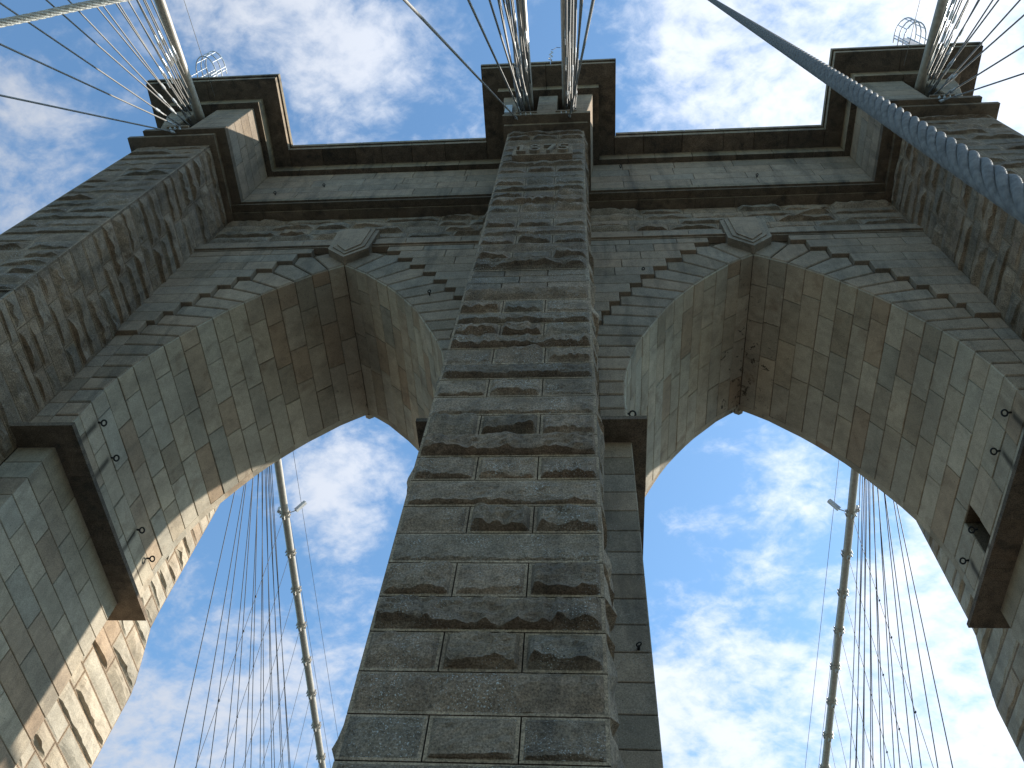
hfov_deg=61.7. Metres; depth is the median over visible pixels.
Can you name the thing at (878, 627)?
stay cable
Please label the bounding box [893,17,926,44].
ladder cage
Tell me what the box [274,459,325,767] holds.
cable
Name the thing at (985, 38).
stay cable
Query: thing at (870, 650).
stay cable
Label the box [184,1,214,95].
hand line
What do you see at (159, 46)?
stay cable
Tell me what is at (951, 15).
stay cable
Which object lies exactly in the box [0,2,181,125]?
stay cable
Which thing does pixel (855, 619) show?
stay cable
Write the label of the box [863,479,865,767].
stay cable
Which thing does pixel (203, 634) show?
stay cable
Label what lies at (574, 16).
stay cable
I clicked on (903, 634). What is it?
stay cable
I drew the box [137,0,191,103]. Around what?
stay cable
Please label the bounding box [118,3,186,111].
stay cable
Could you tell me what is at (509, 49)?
stay cable
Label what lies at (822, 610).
hand line
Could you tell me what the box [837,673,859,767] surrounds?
suspender rope
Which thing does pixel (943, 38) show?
stay cable
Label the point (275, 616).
stay cable
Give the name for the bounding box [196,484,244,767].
stay cable
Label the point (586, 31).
stay cable
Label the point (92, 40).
stay cable
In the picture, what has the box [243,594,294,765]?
suspender rope
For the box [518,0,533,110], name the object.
cable
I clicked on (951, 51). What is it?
stay cable
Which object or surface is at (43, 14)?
wire rope
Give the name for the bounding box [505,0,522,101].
stay cable
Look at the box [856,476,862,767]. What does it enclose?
stay cable
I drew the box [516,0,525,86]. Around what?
stay cable
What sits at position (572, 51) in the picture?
stay cable
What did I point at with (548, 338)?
bridge tower
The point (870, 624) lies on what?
stay cable
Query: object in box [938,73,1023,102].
stay cable
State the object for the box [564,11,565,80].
stay cable
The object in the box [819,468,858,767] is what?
cable
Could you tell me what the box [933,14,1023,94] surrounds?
stay cable
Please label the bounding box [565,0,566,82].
stay cable
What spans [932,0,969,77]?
stay cable
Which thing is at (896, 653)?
suspender rope
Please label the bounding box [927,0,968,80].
stay cable
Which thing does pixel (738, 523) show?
sky
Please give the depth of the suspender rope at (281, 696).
46.76 m
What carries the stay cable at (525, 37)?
attached to the promenade
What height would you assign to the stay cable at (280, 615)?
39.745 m
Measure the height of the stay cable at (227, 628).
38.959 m
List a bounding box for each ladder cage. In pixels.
[191,51,226,76]
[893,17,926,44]
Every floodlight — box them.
[277,501,306,512]
[827,499,858,511]
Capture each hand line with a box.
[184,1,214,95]
[290,521,330,767]
[293,452,337,734]
[805,462,838,765]
[818,605,837,767]
[903,1,919,65]
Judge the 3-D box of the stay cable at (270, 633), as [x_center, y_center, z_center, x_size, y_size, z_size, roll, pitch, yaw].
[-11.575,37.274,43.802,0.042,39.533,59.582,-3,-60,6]
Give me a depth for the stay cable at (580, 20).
25.02 m
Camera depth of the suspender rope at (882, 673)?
39.73 m
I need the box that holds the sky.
[0,0,1023,767]
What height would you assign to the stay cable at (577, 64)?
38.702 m
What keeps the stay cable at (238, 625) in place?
attached to the bridge tower
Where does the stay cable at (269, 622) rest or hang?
attached to the bridge tower
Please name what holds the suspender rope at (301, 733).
hanging from the cable at (301, 625)
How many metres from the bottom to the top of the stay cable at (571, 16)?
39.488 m
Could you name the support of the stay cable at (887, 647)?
attached to the bridge tower
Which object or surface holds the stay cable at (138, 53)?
attached to the bridge tower
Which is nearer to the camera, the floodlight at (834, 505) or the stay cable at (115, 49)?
the stay cable at (115, 49)
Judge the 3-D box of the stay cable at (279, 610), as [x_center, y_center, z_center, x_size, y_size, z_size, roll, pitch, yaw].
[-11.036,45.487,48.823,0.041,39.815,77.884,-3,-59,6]
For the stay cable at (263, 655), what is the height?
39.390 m
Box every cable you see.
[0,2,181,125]
[0,43,181,127]
[0,94,175,133]
[46,0,190,125]
[68,0,185,123]
[97,7,190,120]
[103,6,186,117]
[116,3,190,114]
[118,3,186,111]
[128,1,191,108]
[129,1,187,106]
[136,0,187,100]
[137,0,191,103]
[143,0,185,89]
[144,0,192,97]
[151,0,184,74]
[154,0,204,122]
[174,492,234,767]
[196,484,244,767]
[209,485,245,767]
[224,479,252,767]
[233,477,253,767]
[245,474,258,766]
[250,484,257,767]
[260,480,262,766]
[262,557,263,738]
[265,474,274,767]
[266,468,271,767]
[267,467,282,761]
[269,466,290,767]
[269,469,281,767]
[271,465,288,763]
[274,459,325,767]
[403,0,517,119]
[467,0,521,113]
[488,0,524,110]
[497,0,521,109]
[499,0,518,105]
[502,0,530,110]
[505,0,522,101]
[507,0,519,91]
[508,0,519,90]
[510,0,525,100]
[511,8,518,68]
[512,0,522,89]
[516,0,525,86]
[517,0,530,97]
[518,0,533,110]
[521,0,530,82]
[560,0,571,109]
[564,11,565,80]
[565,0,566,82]
[566,0,570,109]
[567,0,567,45]
[568,0,594,117]
[568,11,570,104]
[571,0,571,32]
[571,0,573,101]
[572,0,582,111]
[573,0,576,101]
[573,19,573,74]
[574,0,574,32]
[574,0,580,108]
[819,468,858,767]
[850,475,860,764]
[855,478,864,767]
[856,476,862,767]
[862,486,866,767]
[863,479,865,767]
[868,481,873,767]
[870,512,870,767]
[872,484,884,767]
[873,485,881,767]
[877,488,900,767]
[878,489,894,767]
[884,494,921,767]
[884,495,912,767]
[893,501,937,767]
[896,503,952,767]
[914,0,947,94]
[926,0,955,68]
[927,0,960,74]
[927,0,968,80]
[928,0,979,86]
[928,0,998,92]
[929,0,949,55]
[932,0,957,65]
[932,0,962,69]
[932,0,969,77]
[933,0,977,83]
[933,0,993,89]
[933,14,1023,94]
[935,0,1020,94]
[937,0,952,44]
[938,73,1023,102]
[942,45,1023,96]
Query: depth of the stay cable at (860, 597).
43.80 m
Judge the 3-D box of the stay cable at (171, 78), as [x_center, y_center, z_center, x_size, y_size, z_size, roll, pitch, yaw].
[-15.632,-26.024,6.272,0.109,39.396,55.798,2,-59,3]
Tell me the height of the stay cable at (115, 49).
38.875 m
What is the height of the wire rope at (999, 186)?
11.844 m
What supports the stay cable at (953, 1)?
attached to the bridge tower
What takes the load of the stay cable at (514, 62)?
attached to the promenade
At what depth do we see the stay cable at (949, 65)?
31.06 m
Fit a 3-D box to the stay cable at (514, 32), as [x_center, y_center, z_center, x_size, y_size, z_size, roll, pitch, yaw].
[-3.457,-35.880,-0.268,0.110,39.832,76.983,-1,-59,5]
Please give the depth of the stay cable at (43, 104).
28.35 m
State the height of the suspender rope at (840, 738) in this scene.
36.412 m
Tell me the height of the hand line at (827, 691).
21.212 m
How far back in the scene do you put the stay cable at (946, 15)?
33.13 m
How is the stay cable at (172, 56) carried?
attached to the cable at (166, 21)
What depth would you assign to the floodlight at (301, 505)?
48.71 m
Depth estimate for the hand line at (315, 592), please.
52.36 m
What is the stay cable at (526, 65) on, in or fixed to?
attached to the promenade
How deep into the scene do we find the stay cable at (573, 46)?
33.52 m
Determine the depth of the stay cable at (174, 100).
32.90 m
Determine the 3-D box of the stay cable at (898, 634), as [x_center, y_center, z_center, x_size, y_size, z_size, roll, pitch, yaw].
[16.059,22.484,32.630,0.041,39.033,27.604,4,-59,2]
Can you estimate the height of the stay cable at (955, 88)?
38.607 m
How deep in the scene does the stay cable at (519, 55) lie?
32.58 m
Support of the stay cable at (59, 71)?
attached to the bridge tower
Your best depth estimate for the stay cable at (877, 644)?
40.70 m
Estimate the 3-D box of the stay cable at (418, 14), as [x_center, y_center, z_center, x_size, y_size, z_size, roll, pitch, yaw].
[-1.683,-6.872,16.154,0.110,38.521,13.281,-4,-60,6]
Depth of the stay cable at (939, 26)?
33.43 m
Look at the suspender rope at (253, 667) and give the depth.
42.08 m
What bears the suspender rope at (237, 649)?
hanging from the cable at (301, 625)
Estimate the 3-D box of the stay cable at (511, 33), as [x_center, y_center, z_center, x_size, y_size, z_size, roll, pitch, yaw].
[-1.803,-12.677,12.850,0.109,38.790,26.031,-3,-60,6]
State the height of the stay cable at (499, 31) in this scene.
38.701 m
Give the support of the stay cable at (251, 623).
attached to the bridge tower
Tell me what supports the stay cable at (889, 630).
attached to the bridge tower
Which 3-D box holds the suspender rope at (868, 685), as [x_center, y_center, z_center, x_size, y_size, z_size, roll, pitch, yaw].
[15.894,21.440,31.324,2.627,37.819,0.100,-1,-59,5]
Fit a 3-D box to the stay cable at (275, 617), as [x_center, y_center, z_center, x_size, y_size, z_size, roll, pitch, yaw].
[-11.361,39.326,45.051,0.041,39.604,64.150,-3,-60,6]
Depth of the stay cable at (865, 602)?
43.08 m
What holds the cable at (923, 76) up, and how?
attached to the bridge tower
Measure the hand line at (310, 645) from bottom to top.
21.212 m
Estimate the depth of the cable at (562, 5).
35.46 m
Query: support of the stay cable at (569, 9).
attached to the promenade
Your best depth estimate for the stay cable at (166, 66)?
34.57 m
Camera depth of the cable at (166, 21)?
36.20 m
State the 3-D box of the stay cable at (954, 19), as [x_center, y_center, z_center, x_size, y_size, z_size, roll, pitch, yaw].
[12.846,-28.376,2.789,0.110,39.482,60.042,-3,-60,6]
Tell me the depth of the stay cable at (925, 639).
33.92 m
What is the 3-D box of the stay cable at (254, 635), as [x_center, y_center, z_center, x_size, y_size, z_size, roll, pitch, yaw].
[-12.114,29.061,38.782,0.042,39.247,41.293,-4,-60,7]
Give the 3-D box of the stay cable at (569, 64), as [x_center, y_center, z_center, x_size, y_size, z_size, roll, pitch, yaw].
[0.857,-16.587,10.418,0.109,38.967,34.524,1,-59,4]
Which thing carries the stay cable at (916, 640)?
attached to the bridge tower
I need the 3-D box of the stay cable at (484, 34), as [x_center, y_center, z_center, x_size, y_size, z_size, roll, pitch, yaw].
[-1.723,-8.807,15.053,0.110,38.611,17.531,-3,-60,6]
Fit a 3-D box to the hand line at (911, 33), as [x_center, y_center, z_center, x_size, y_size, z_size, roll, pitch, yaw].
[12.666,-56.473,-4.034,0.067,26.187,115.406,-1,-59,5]
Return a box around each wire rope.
[0,0,131,27]
[708,0,1023,224]
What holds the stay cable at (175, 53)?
attached to the cable at (166, 21)
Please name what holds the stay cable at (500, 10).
attached to the promenade
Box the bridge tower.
[0,42,1023,767]
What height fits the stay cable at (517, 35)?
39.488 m
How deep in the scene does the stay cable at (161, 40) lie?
35.06 m
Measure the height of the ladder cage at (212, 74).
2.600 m
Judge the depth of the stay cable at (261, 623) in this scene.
43.40 m
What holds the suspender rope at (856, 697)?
hanging from the cable at (842, 593)
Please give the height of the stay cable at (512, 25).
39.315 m
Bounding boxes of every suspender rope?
[195,520,282,767]
[221,558,288,766]
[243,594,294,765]
[262,630,299,765]
[278,665,304,767]
[293,699,309,767]
[833,707,846,767]
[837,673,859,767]
[841,637,874,767]
[845,600,890,765]
[849,560,910,767]
[853,519,933,767]
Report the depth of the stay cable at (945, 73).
31.06 m
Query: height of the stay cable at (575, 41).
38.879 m
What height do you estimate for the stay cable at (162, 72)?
39.135 m
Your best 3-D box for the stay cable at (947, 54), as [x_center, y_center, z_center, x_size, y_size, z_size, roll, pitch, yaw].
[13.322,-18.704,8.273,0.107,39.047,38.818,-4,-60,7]
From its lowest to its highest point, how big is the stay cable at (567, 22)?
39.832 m
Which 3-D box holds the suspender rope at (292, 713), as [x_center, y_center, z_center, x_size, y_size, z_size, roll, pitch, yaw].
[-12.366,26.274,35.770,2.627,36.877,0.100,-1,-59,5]
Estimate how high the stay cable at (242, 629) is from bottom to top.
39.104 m

